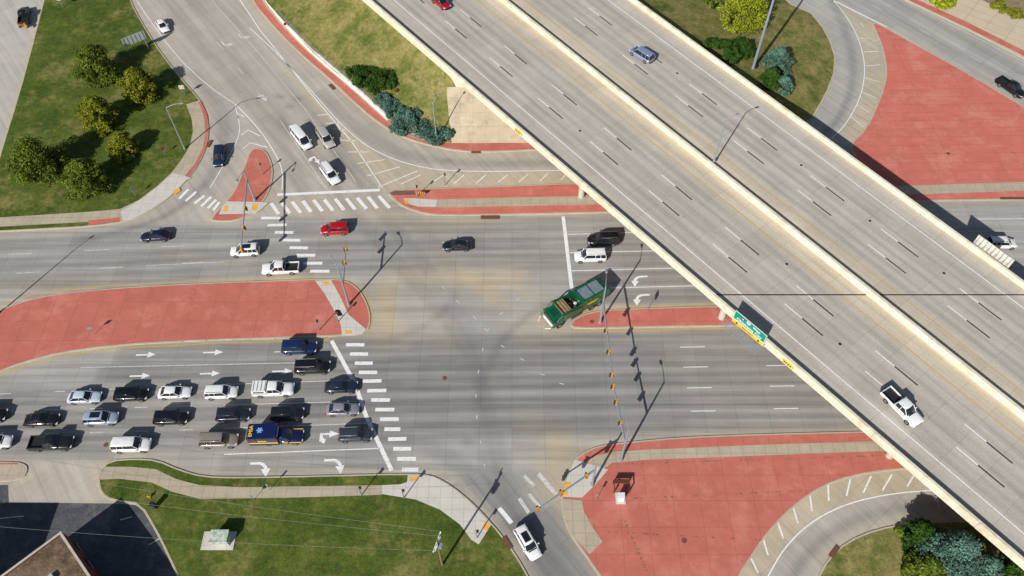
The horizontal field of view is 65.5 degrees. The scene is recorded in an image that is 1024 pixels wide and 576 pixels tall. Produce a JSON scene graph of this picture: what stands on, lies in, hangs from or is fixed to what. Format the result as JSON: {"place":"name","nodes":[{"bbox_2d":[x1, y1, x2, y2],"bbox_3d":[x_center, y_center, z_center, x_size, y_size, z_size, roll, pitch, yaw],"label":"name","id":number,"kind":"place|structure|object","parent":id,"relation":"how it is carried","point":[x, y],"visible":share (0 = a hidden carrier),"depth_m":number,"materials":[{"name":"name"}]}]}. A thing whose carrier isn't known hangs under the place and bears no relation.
{"place":"outdoors","nodes":[
{"label":"outdoors","id":0,"kind":"place"},
{"bbox_2d":[0,485,175,575],"bbox_3d":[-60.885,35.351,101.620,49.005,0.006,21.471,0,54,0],"label":"parking lot","id":1,"kind":"structure","parent":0,"point":[120,553],"depth_m":104.01,"materials":[{"name":"black asphalt"}]},
{"bbox_2d":[0,0,208,231],"bbox_3d":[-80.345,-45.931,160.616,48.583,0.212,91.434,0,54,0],"label":"grass lawn","id":2,"kind":"structure","parent":0,"point":[52,93],"depth_m":149.44,"materials":[{"name":"plant"}]},
{"bbox_2d":[4,136,70,187],"bbox_3d":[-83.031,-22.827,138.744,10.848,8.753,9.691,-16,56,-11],"label":"oak tree","id":3,"kind":"object","parent":2,"relation":"on","point":[25,151],"visible":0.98,"depth_m":137.21,"materials":[{"name":"green plant"}]},
{"bbox_2d":[60,157,114,200],"bbox_3d":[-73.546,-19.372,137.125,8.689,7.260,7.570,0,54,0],"label":"oak tree","id":4,"kind":"object","parent":2,"relation":"on","point":[79,172],"visible":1,"depth_m":136.10,"materials":[{"name":"green plant"}]},
{"bbox_2d":[70,43,120,89],"bbox_3d":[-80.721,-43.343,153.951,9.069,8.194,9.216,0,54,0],"label":"oak tree","id":5,"kind":"object","parent":2,"relation":"on","point":[91,57],"visible":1,"depth_m":152.91,"materials":[{"name":"green plant"}]},
{"bbox_2d":[74,94,118,137],"bbox_3d":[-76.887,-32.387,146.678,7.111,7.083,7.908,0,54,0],"label":"oak tree","id":6,"kind":"object","parent":2,"relation":"on","point":[92,107],"visible":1,"depth_m":145.85,"materials":[{"name":"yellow plant"}]},
{"bbox_2d":[105,131,139,163],"bbox_3d":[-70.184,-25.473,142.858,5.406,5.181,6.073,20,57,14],"label":"oak tree","id":7,"kind":"object","parent":2,"relation":"on","point":[119,141],"visible":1,"depth_m":142.13,"materials":[{"name":"green plant"}]},
{"bbox_2d":[121,30,148,54],"bbox_3d":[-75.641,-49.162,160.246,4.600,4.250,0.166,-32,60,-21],"label":"guide sign","id":8,"kind":"object","parent":2,"relation":"on","point":[133,38],"visible":1,"depth_m":159.32,"materials":[{"name":"metal"}]},
{"bbox_2d":[115,66,157,105],"bbox_3d":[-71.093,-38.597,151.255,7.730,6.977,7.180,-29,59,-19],"label":"oak tree","id":9,"kind":"object","parent":2,"relation":"on","point":[136,83],"visible":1,"depth_m":150.37,"materials":[{"name":"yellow plant"}]},
{"bbox_2d":[166,102,185,149],"bbox_3d":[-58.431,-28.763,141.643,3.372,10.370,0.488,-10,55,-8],"label":"street lamp","id":10,"kind":"object","parent":2,"relation":"on","point":[184,147],"visible":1,"depth_m":140.88,"materials":[{"name":"metal"}]},
{"bbox_2d":[98,458,527,575],"bbox_3d":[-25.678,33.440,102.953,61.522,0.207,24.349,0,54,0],"label":"grass lawn","id":11,"kind":"structure","parent":0,"point":[453,515],"depth_m":104.73,"materials":[{"name":"plant"}]},
{"bbox_2d":[149,501,156,508],"bbox_3d":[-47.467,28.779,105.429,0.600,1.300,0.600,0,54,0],"label":"utility cabinet","id":12,"kind":"object","parent":11,"relation":"on","point":[153,505],"visible":0.96,"depth_m":105.07,"materials":[{"name":"black plastic"}]},
{"bbox_2d":[200,530,236,549],"bbox_3d":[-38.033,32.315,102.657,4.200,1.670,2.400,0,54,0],"label":"transformer box","id":13,"kind":"object","parent":11,"relation":"on","point":[220,539],"visible":1,"depth_m":102.59,"materials":[{"name":"metal"}]},
{"bbox_2d":[1,466,443,565],"bbox_3d":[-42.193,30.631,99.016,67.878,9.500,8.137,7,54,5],"label":"utility pole","id":14,"kind":"object","parent":11,"relation":"on","point":[438,545],"visible":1,"depth_m":96.12,"materials":[{"name":"brown wood"}]},
{"bbox_2d":[266,0,454,142],"bbox_3d":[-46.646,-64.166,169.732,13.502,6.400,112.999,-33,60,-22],"label":"grass embankment","id":15,"kind":"structure","parent":0,"point":[341,35],"depth_m":157.20,"materials":[{"name":"green plant"}]},
{"bbox_2d":[344,64,398,95],"bbox_3d":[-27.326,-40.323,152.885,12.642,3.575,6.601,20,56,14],"label":"juniper shrub","id":16,"kind":"object","parent":15,"relation":"on","point":[379,80],"visible":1,"depth_m":152.32,"materials":[{"name":"green plant"}]},
{"bbox_2d":[372,91,455,145],"bbox_3d":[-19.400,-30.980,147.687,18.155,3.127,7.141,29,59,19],"label":"blue juniper shrub","id":17,"kind":"object","parent":15,"relation":"on","point":[386,101],"visible":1,"depth_m":147.15,"materials":[{"name":"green plant"}]},
{"bbox_2d":[446,87,527,142],"bbox_3d":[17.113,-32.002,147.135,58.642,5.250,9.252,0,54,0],"label":"slope paving","id":18,"kind":"structure","parent":0,"point":[473,118],"depth_m":146.97,"materials":[{"name":"beige concrete"}]},
{"bbox_2d":[0,0,1023,575],"bbox_3d":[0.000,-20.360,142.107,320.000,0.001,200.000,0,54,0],"label":"road","id":19,"kind":"structure","parent":0,"point":[422,336],"depth_m":122.67,"materials":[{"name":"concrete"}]},
{"bbox_2d":[0,408,8,422],"bbox_3d":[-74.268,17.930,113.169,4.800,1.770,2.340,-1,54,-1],"label":"suv","id":20,"kind":"object","parent":19,"relation":"on","point":[4,412],"visible":1,"depth_m":113.21,"materials":[{"name":"paint"}]},
{"bbox_2d":[0,432,14,449],"bbox_3d":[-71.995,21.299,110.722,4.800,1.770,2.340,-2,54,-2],"label":"suv","id":21,"kind":"object","parent":19,"relation":"on","point":[6,442],"visible":1,"depth_m":110.67,"materials":[{"name":"paint"}]},
{"bbox_2d":[0,461,27,481],"bbox_3d":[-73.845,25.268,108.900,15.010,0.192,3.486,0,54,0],"label":"driveway island","id":22,"kind":"structure","parent":19,"relation":"on","point":[9,473],"depth_m":108.92,"materials":[{"name":"concrete"}]},
{"bbox_2d":[17,6,30,24],"bbox_3d":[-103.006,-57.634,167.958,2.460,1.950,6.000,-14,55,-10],"label":"pickup truck","id":23,"kind":"object","parent":19,"relation":"on","point":[23,13],"visible":0.99,"depth_m":167.28,"materials":[{"name":"paint"}]},
{"bbox_2d":[18,22,27,27],"bbox_3d":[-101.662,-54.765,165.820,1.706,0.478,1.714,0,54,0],"label":"cargo","id":24,"kind":"object","parent":23,"relation":"on","point":[25,24],"visible":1,"depth_m":165.72,"materials":[{"name":"brown metal"}]},
{"bbox_2d":[22,411,60,427],"bbox_3d":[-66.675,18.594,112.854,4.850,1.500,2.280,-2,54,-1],"label":"sedan","id":25,"kind":"object","parent":19,"relation":"on","point":[31,420],"visible":1,"depth_m":112.48,"materials":[{"name":"paint"}]},
{"bbox_2d":[1,532,98,575],"bbox_3d":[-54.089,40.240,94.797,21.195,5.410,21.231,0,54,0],"label":"wing","id":26,"kind":"structure","parent":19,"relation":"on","point":[59,554],"depth_m":97.24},
{"bbox_2d":[71,540,95,575],"bbox_3d":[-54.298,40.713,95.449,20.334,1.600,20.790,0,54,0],"label":"wing windows","id":27,"kind":"structure","parent":26,"relation":"attached to","point":[86,561],"depth_m":100.48,"materials":[{"name":"black glass"}]},
{"bbox_2d":[26,433,75,451],"bbox_3d":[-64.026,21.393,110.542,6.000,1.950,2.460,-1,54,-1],"label":"pickup truck","id":28,"kind":"object","parent":19,"relation":"on","point":[47,442],"visible":1,"depth_m":110.24,"materials":[{"name":"paint"}]},
{"bbox_2d":[65,388,102,404],"bbox_3d":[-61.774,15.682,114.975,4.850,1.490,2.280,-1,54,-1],"label":"sedan","id":29,"kind":"object","parent":19,"relation":"on","point":[83,397],"visible":1,"depth_m":114.58,"materials":[{"name":"paint"}]},
{"bbox_2d":[81,409,119,426],"bbox_3d":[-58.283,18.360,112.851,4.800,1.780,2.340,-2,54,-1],"label":"suv","id":30,"kind":"object","parent":19,"relation":"on","point":[98,417],"visible":1,"depth_m":112.35,"materials":[{"name":"paint"}]},
{"bbox_2d":[110,435,152,453],"bbox_3d":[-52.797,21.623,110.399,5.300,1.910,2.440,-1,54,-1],"label":"suv","id":31,"kind":"object","parent":19,"relation":"on","point":[123,444],"visible":1,"depth_m":109.85,"materials":[{"name":"paint"}]},
{"bbox_2d":[113,385,149,402],"bbox_3d":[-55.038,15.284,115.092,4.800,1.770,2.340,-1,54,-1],"label":"suv","id":32,"kind":"object","parent":19,"relation":"on","point":[122,394],"visible":1,"depth_m":114.58,"materials":[{"name":"paint"}]},
{"bbox_2d":[140,229,170,242],"bbox_3d":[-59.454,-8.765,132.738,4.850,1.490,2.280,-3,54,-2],"label":"sedan","id":33,"kind":"object","parent":19,"relation":"on","point":[162,235],"visible":1,"depth_m":132.32,"materials":[{"name":"paint"}]},
{"bbox_2d":[155,18,170,33],"bbox_3d":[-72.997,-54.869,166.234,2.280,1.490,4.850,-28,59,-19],"label":"sedan","id":34,"kind":"object","parent":19,"relation":"on","point":[162,25],"visible":1,"depth_m":165.55,"materials":[{"name":"paint"}]},
{"bbox_2d":[152,409,189,426],"bbox_3d":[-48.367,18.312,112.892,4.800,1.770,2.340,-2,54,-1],"label":"suv","id":35,"kind":"object","parent":19,"relation":"on","point":[161,418],"visible":1,"depth_m":112.37,"materials":[{"name":"paint"}]},
{"bbox_2d":[156,384,192,399],"bbox_3d":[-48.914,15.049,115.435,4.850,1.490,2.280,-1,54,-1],"label":"sedan","id":36,"kind":"object","parent":19,"relation":"on","point":[174,392],"visible":1,"depth_m":115.05,"materials":[{"name":"paint"}]},
{"bbox_2d":[0,279,370,371],"bbox_3d":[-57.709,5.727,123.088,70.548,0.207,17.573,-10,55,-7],"label":"median","id":37,"kind":"object","parent":19,"relation":"on","point":[37,328],"visible":1,"depth_m":123.92,"materials":[{"name":"concrete"}]},
{"bbox_2d":[330,245,350,305],"bbox_3d":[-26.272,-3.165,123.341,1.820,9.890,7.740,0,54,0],"label":"traffic signal","id":38,"kind":"object","parent":37,"relation":"on","point":[344,263],"visible":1,"depth_m":122.58,"materials":[{"name":"metal"}]},
{"bbox_2d":[211,144,225,167],"bbox_3d":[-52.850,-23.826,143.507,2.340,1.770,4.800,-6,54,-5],"label":"suv","id":39,"kind":"object","parent":19,"relation":"on","point":[219,153],"visible":1,"depth_m":142.74,"materials":[{"name":"paint"}]},
{"bbox_2d":[198,430,239,449],"bbox_3d":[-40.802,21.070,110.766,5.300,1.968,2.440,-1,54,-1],"label":"suv","id":40,"kind":"object","parent":19,"relation":"on","point":[208,440],"visible":1,"depth_m":110.22,"materials":[{"name":"paint"}]},
{"bbox_2d":[203,383,238,400],"bbox_3d":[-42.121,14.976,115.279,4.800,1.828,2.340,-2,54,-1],"label":"suv","id":41,"kind":"object","parent":19,"relation":"on","point":[218,391],"visible":1,"depth_m":114.79,"materials":[{"name":"paint"}]},
{"bbox_2d":[215,405,251,422],"bbox_3d":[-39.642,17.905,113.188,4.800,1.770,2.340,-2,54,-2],"label":"suv","id":42,"kind":"object","parent":19,"relation":"on","point":[229,414],"visible":1,"depth_m":112.66,"materials":[{"name":"paint"}]},
{"bbox_2d":[211,148,272,221],"bbox_3d":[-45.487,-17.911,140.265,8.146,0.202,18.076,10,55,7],"label":"traffic island","id":43,"kind":"structure","parent":19,"relation":"on","point":[231,208],"depth_m":139.56,"materials":[{"name":"concrete"}]},
{"bbox_2d":[235,171,255,252],"bbox_3d":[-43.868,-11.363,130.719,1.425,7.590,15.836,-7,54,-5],"label":"traffic signal","id":44,"kind":"object","parent":43,"relation":"on","point":[243,227],"visible":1,"depth_m":130.67,"materials":[{"name":"metal"}]},
{"bbox_2d":[230,242,260,257],"bbox_3d":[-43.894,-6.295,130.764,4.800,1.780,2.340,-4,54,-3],"label":"suv","id":45,"kind":"object","parent":19,"relation":"on","point":[252,249],"visible":0.97,"depth_m":130.27,"materials":[{"name":"paint"}]},
{"bbox_2d":[251,380,294,397],"bbox_3d":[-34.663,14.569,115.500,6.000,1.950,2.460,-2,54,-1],"label":"pickup truck","id":46,"kind":"object","parent":19,"relation":"on","point":[264,388],"visible":1,"depth_m":114.97,"materials":[{"name":"paint"}]},
{"bbox_2d":[246,423,304,445],"bbox_3d":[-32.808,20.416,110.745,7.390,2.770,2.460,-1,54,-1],"label":"ambulance","id":47,"kind":"object","parent":19,"relation":"on","point":[268,434],"visible":1,"depth_m":110.07,"materials":[{"name":"paint"}]},
{"bbox_2d":[261,260,299,276],"bbox_3d":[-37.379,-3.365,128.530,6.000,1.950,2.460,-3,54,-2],"label":"pickup truck","id":48,"kind":"object","parent":19,"relation":"on","point":[276,267],"visible":1,"depth_m":128.20,"materials":[{"name":"paint"}]},
{"bbox_2d":[269,405,304,422],"bbox_3d":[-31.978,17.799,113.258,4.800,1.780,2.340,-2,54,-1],"label":"suv","id":49,"kind":"object","parent":19,"relation":"on","point":[284,413],"visible":1,"depth_m":112.74,"materials":[{"name":"paint"}]},
{"bbox_2d":[281,339,317,355],"bbox_3d":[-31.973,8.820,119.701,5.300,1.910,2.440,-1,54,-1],"label":"suv","id":50,"kind":"object","parent":19,"relation":"on","point":[289,347],"visible":1,"depth_m":119.12,"materials":[{"name":"paint"}]},
{"bbox_2d":[289,123,312,150],"bbox_3d":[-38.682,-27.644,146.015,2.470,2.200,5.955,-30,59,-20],"label":"van","id":51,"kind":"object","parent":19,"relation":"on","point":[299,136],"visible":1,"depth_m":145.12,"materials":[{"name":"paint"}]},
{"bbox_2d":[294,358,331,375],"bbox_3d":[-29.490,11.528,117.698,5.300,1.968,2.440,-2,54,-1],"label":"suv","id":52,"kind":"object","parent":19,"relation":"on","point":[302,367],"visible":1,"depth_m":117.15,"materials":[{"name":"paint"}]},
{"bbox_2d":[315,125,335,148],"bbox_3d":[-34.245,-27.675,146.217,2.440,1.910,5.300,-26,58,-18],"label":"suv","id":53,"kind":"object","parent":19,"relation":"on","point":[325,137],"visible":1,"depth_m":145.43,"materials":[{"name":"paint"}]},
{"bbox_2d":[318,160,340,185],"bbox_3d":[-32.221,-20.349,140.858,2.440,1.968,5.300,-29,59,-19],"label":"suv","id":54,"kind":"object","parent":19,"relation":"on","point":[329,173],"visible":1,"depth_m":140.09,"materials":[{"name":"paint"}]},
{"bbox_2d":[320,221,349,235],"bbox_3d":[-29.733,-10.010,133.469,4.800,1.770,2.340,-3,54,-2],"label":"suv","id":55,"kind":"object","parent":19,"relation":"on","point":[342,228],"visible":1,"depth_m":132.95,"materials":[{"name":"paint"}]},
{"bbox_2d":[324,378,358,394],"bbox_3d":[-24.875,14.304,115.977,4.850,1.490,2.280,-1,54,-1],"label":"sedan","id":56,"kind":"object","parent":19,"relation":"on","point":[339,386],"visible":1,"depth_m":115.58,"materials":[{"name":"paint"}]},
{"bbox_2d":[325,400,359,416],"bbox_3d":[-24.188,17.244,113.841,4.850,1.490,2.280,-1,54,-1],"label":"sedan","id":57,"kind":"object","parent":19,"relation":"on","point":[341,409],"visible":1,"depth_m":113.43,"materials":[{"name":"paint"}]},
{"bbox_2d":[338,425,372,443],"bbox_3d":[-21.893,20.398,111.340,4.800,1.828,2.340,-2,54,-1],"label":"suv","id":58,"kind":"object","parent":19,"relation":"on","point":[353,434],"visible":1,"depth_m":110.83,"materials":[{"name":"paint"}]},
{"bbox_2d":[252,0,536,151],"bbox_3d":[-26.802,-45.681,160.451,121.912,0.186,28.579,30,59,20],"label":"kerb strip","id":59,"kind":"object","parent":19,"relation":"on","point":[356,98],"visible":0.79,"depth_m":153.21,"materials":[{"name":"concrete"}]},
{"bbox_2d":[432,93,440,141],"bbox_3d":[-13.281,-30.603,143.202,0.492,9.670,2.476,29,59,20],"label":"street lamp","id":60,"kind":"object","parent":59,"relation":"on","point":[439,94],"visible":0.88,"depth_m":141.69,"materials":[{"name":"metal"}]},
{"bbox_2d":[442,239,471,251],"bbox_3d":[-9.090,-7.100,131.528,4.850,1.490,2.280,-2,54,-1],"label":"sedan","id":61,"kind":"object","parent":19,"relation":"on","point":[464,245],"visible":1,"depth_m":131.12,"materials":[{"name":"paint"}]},
{"bbox_2d":[0,0,1023,575],"bbox_3d":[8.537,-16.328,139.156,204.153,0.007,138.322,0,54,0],"label":"road markings","id":62,"kind":"object","parent":19,"relation":"on","point":[364,410],"visible":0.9,"depth_m":122.65,"materials":[{"name":"white paint"}]},
{"bbox_2d":[512,523,541,561],"bbox_3d":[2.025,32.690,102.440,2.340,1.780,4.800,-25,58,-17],"label":"suv","id":63,"kind":"object","parent":19,"relation":"on","point":[527,542],"visible":1,"depth_m":101.78,"materials":[{"name":"paint"}]},
{"bbox_2d":[103,84,1023,557],"bbox_3d":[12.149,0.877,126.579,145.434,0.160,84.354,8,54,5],"label":"drain grates","id":64,"kind":"object","parent":19,"relation":"on","point":[509,546],"visible":1,"depth_m":135.72,"materials":[{"name":"metal"}]},
{"bbox_2d":[538,278,609,328],"bbox_3d":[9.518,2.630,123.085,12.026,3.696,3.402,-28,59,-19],"label":"garbage truck","id":65,"kind":"object","parent":19,"relation":"on","point":[572,305],"visible":0.99,"depth_m":122.20,"materials":[{"name":"green metal"}]},
{"bbox_2d":[574,248,606,263],"bbox_3d":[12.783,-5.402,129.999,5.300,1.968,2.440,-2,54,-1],"label":"suv","id":66,"kind":"object","parent":19,"relation":"on","point":[598,255],"visible":1,"depth_m":129.46,"materials":[{"name":"paint"}]},
{"bbox_2d":[587,231,619,246],"bbox_3d":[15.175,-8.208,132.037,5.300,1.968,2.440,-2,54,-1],"label":"suv","id":67,"kind":"object","parent":19,"relation":"on","point":[608,238],"visible":1,"depth_m":131.49,"materials":[{"name":"paint"}]},
{"bbox_2d":[571,306,737,328],"bbox_3d":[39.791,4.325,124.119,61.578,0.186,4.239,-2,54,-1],"label":"median","id":68,"kind":"object","parent":19,"relation":"on","point":[690,316],"visible":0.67,"depth_m":123.70,"materials":[{"name":"concrete"}]},
{"bbox_2d":[598,269,613,377],"bbox_3d":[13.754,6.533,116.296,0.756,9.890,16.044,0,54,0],"label":"traffic signal","id":69,"kind":"object","parent":68,"relation":"on","point":[611,374],"visible":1,"depth_m":116.26,"materials":[{"name":"metal"}]},
{"bbox_2d":[389,22,1023,215],"bbox_3d":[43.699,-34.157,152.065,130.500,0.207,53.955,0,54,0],"label":"red paved island","id":70,"kind":"structure","parent":19,"relation":"on","point":[924,93],"depth_m":145.53,"materials":[{"name":"concrete"}]},
{"bbox_2d":[561,431,906,575],"bbox_3d":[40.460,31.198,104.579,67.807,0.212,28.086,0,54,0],"label":"southeast red island","id":71,"kind":"structure","parent":19,"relation":"on","point":[721,512],"depth_m":107.16,"materials":[{"name":"concrete"}]},
{"bbox_2d":[536,466,596,511],"bbox_3d":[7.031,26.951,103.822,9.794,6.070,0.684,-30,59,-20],"label":"traffic signal","id":72,"kind":"object","parent":71,"relation":"on","point":[573,484],"visible":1,"depth_m":102.48,"materials":[{"name":"metal"}]},
{"bbox_2d":[610,384,629,461],"bbox_3d":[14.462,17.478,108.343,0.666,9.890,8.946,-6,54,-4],"label":"traffic signal","id":73,"kind":"object","parent":71,"relation":"on","point":[612,387],"visible":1,"depth_m":107.20,"materials":[{"name":"metal"}]},
{"bbox_2d":[615,492,625,503],"bbox_3d":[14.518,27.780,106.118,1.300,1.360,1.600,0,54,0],"label":"signal cabinet","id":74,"kind":"object","parent":71,"relation":"on","point":[620,497],"visible":1,"depth_m":106.07,"materials":[{"name":"metal"}]},
{"bbox_2d":[613,480,629,492],"bbox_3d":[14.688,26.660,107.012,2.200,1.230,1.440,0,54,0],"label":"equipment rack","id":75,"kind":"object","parent":71,"relation":"on","point":[621,481],"visible":1,"depth_m":106.77,"materials":[{"name":"brown metal"}]},
{"bbox_2d":[786,0,835,117],"bbox_3d":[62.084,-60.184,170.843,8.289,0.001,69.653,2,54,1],"label":"kerb","id":76,"kind":"structure","parent":19,"relation":"on","point":[833,54],"depth_m":160.78,"materials":[{"name":"concrete"}]},
{"bbox_2d":[819,520,1011,575],"bbox_3d":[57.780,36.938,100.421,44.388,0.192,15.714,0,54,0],"label":"grass verge","id":77,"kind":"object","parent":19,"relation":"on","point":[878,552],"depth_m":102.43,"materials":[{"name":"plant"}]},
{"bbox_2d":[893,525,907,538],"bbox_3d":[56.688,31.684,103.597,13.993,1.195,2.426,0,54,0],"label":"shrubs","id":78,"kind":"object","parent":77,"relation":"on","point":[897,529],"visible":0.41,"depth_m":103.52,"materials":[{"name":"green plant"}]},
{"bbox_2d":[900,517,939,554],"bbox_3d":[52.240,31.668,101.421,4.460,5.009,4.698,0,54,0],"label":"pine tree","id":79,"kind":"object","parent":77,"relation":"on","point":[920,531],"visible":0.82,"depth_m":100.81,"materials":[{"name":"green plant"}]},
{"bbox_2d":[900,549,947,575],"bbox_3d":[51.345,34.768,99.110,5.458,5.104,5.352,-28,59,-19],"label":"pine tree","id":80,"kind":"object","parent":77,"relation":"on","point":[922,565],"visible":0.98,"depth_m":98.31,"materials":[{"name":"green plant"}]},
{"bbox_2d":[913,523,983,575],"bbox_3d":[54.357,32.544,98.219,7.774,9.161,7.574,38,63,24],"label":"spruce tree","id":81,"kind":"object","parent":77,"relation":"on","point":[955,551],"visible":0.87,"depth_m":96.34,"materials":[{"name":"blue plant"}]},
{"bbox_2d":[971,550,1005,575],"bbox_3d":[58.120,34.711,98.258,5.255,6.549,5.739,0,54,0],"label":"spruce tree","id":82,"kind":"object","parent":77,"relation":"on","point":[992,564],"visible":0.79,"depth_m":96.52,"materials":[{"name":"blue plant"}]},
{"bbox_2d":[999,552,1023,575],"bbox_3d":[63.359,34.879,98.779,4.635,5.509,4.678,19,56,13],"label":"pine tree","id":83,"kind":"object","parent":77,"relation":"on","point":[1012,569],"visible":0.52,"depth_m":98.25,"materials":[{"name":"green plant"}]},
{"bbox_2d":[906,0,1023,58],"bbox_3d":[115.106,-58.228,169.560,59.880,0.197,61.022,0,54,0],"label":"kerbside verge","id":84,"kind":"structure","parent":19,"relation":"on","point":[984,20],"depth_m":168.19,"materials":[{"name":"concrete"}]},
{"bbox_2d":[929,0,957,9],"bbox_3d":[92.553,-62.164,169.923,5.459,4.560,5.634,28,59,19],"label":"maple tree","id":85,"kind":"object","parent":84,"relation":"on","point":[945,4],"visible":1,"depth_m":169.63,"materials":[{"name":"yellow plant"}]},
{"bbox_2d":[989,0,1023,18],"bbox_3d":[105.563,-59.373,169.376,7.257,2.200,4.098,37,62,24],"label":"shrub","id":86,"kind":"object","parent":84,"relation":"on","point":[1000,5],"visible":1,"depth_m":169.04,"materials":[{"name":"yellow plant"}]},
{"bbox_2d":[985,235,1017,249],"bbox_3d":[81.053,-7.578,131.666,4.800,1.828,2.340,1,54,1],"label":"suv","id":87,"kind":"object","parent":19,"relation":"on","point":[1002,242],"visible":0.79,"depth_m":131.13,"materials":[{"name":"paint"}]},
{"bbox_2d":[995,75,1023,98],"bbox_3d":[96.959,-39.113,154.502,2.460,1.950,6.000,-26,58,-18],"label":"pickup truck","id":88,"kind":"object","parent":19,"relation":"on","point":[1013,88],"visible":1,"depth_m":153.89,"materials":[{"name":"paint"}]},
{"bbox_2d":[638,0,833,120],"bbox_3d":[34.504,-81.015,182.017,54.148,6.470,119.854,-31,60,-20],"label":"grass embankment","id":89,"kind":"structure","parent":0,"point":[800,34],"depth_m":160.70,"materials":[{"name":"green plant"}]},
{"bbox_2d":[702,0,724,8],"bbox_3d":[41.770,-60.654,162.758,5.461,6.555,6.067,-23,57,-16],"label":"maple tree","id":90,"kind":"object","parent":89,"relation":"on","point":[711,4],"visible":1,"depth_m":162.87,"materials":[{"name":"green plant"}]},
{"bbox_2d":[701,34,756,65],"bbox_3d":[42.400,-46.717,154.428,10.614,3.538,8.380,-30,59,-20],"label":"juniper shrub","id":91,"kind":"object","parent":89,"relation":"on","point":[745,49],"visible":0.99,"depth_m":153.66,"materials":[{"name":"green plant"}]},
{"bbox_2d":[716,0,770,34],"bbox_3d":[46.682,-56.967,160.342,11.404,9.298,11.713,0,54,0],"label":"maple tree","id":92,"kind":"object","parent":89,"relation":"on","point":[744,7],"visible":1,"depth_m":158.99,"materials":[{"name":"yellow plant"}]},
{"bbox_2d":[751,0,774,69],"bbox_3d":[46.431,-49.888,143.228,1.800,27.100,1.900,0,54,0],"label":"mast lamp","id":93,"kind":"object","parent":89,"relation":"on","point":[754,64],"visible":1,"depth_m":147.88,"materials":[{"name":"metal"}]},
{"bbox_2d":[757,66,780,90],"bbox_3d":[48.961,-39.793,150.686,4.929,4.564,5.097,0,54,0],"label":"pine tree","id":94,"kind":"object","parent":89,"relation":"on","point":[770,76],"visible":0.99,"depth_m":149.82,"materials":[{"name":"green plant"}]},
{"bbox_2d":[758,46,794,76],"bbox_3d":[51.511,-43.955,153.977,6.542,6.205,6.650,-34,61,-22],"label":"spruce tree","id":95,"kind":"object","parent":89,"relation":"on","point":[777,57],"visible":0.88,"depth_m":153.14,"materials":[{"name":"blue plant"}]},
{"bbox_2d":[772,75,793,95],"bbox_3d":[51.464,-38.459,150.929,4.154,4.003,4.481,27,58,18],"label":"spruce tree","id":96,"kind":"object","parent":89,"relation":"on","point":[785,82],"visible":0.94,"depth_m":149.92,"materials":[{"name":"blue plant"}]},
{"bbox_2d":[944,553,984,575],"bbox_3d":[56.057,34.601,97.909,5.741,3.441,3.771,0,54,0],"label":"shrub","id":97,"kind":"object","parent":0,"point":[969,570],"visible":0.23,"depth_m":97.43,"materials":[{"name":"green plant"}]},
{"label":"ground","id":98,"kind":"structure","parent":0,"visible":0},
{"bbox_2d":[265,0,389,119],"bbox_3d":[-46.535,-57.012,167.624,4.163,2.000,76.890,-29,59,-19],"label":"retaining wall","id":99,"kind":"structure","parent":98,"relation":"on","point":[349,83],"depth_m":157.78,"materials":[{"name":"concrete"}]},
{"bbox_2d":[278,10,382,107],"bbox_3d":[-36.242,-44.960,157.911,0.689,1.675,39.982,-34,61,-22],"label":"fence","id":100,"kind":"object","parent":99,"relation":"on","point":[287,21],"visible":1,"depth_m":158.07,"materials":[{"name":"metal"}]},
{"bbox_2d":[362,0,1023,569],"bbox_3d":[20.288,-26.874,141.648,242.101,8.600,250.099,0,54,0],"label":"highway overpass","id":101,"kind":"object","parent":98,"relation":"on","point":[846,282],"visible":1,"depth_m":125.42,"materials":[{"name":"concrete"}]},
{"bbox_2d":[431,0,450,9],"bbox_3d":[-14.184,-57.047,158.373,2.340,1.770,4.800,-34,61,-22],"label":"suv","id":102,"kind":"object","parent":101,"relation":"on","point":[443,4],"visible":1,"depth_m":157.60,"materials":[{"name":"paint"}]},
{"bbox_2d":[629,46,655,63],"bbox_3d":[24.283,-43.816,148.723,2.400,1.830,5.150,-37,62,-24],"label":"minivan","id":103,"kind":"object","parent":101,"relation":"on","point":[644,55],"visible":1,"depth_m":147.91,"materials":[{"name":"paint"}]},
{"bbox_2d":[713,113,739,161],"bbox_3d":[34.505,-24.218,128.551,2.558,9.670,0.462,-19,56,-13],"label":"street lamp","id":104,"kind":"object","parent":101,"relation":"on","point":[714,159],"visible":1,"depth_m":128.14,"materials":[{"name":"metal"}]},
{"bbox_2d":[719,310,767,354],"bbox_3d":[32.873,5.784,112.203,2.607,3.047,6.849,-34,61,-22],"label":"highway guide sign","id":105,"kind":"object","parent":101,"relation":"attached to","point":[749,328],"visible":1,"depth_m":112.20,"materials":[{"name":"green metal"}]},
{"bbox_2d":[782,359,793,369],"bbox_3d":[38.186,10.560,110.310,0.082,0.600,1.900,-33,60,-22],"label":"clearance sign","id":106,"kind":"object","parent":101,"relation":"attached to","point":[787,364],"visible":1,"depth_m":110.24,"materials":[{"name":"yellow metal"}]},
{"bbox_2d":[880,385,923,427],"bbox_3d":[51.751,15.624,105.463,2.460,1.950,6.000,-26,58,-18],"label":"pickup truck","id":107,"kind":"object","parent":101,"relation":"on","point":[898,402],"visible":1,"depth_m":104.81,"materials":[{"name":"paint"}]},
{"bbox_2d":[973,235,1014,268],"bbox_3d":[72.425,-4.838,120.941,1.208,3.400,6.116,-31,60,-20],"label":"highway guide sign","id":108,"kind":"object","parent":101,"relation":"attached to","point":[994,252],"visible":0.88,"depth_m":120.44,"materials":[{"name":"metal"}]}
]}

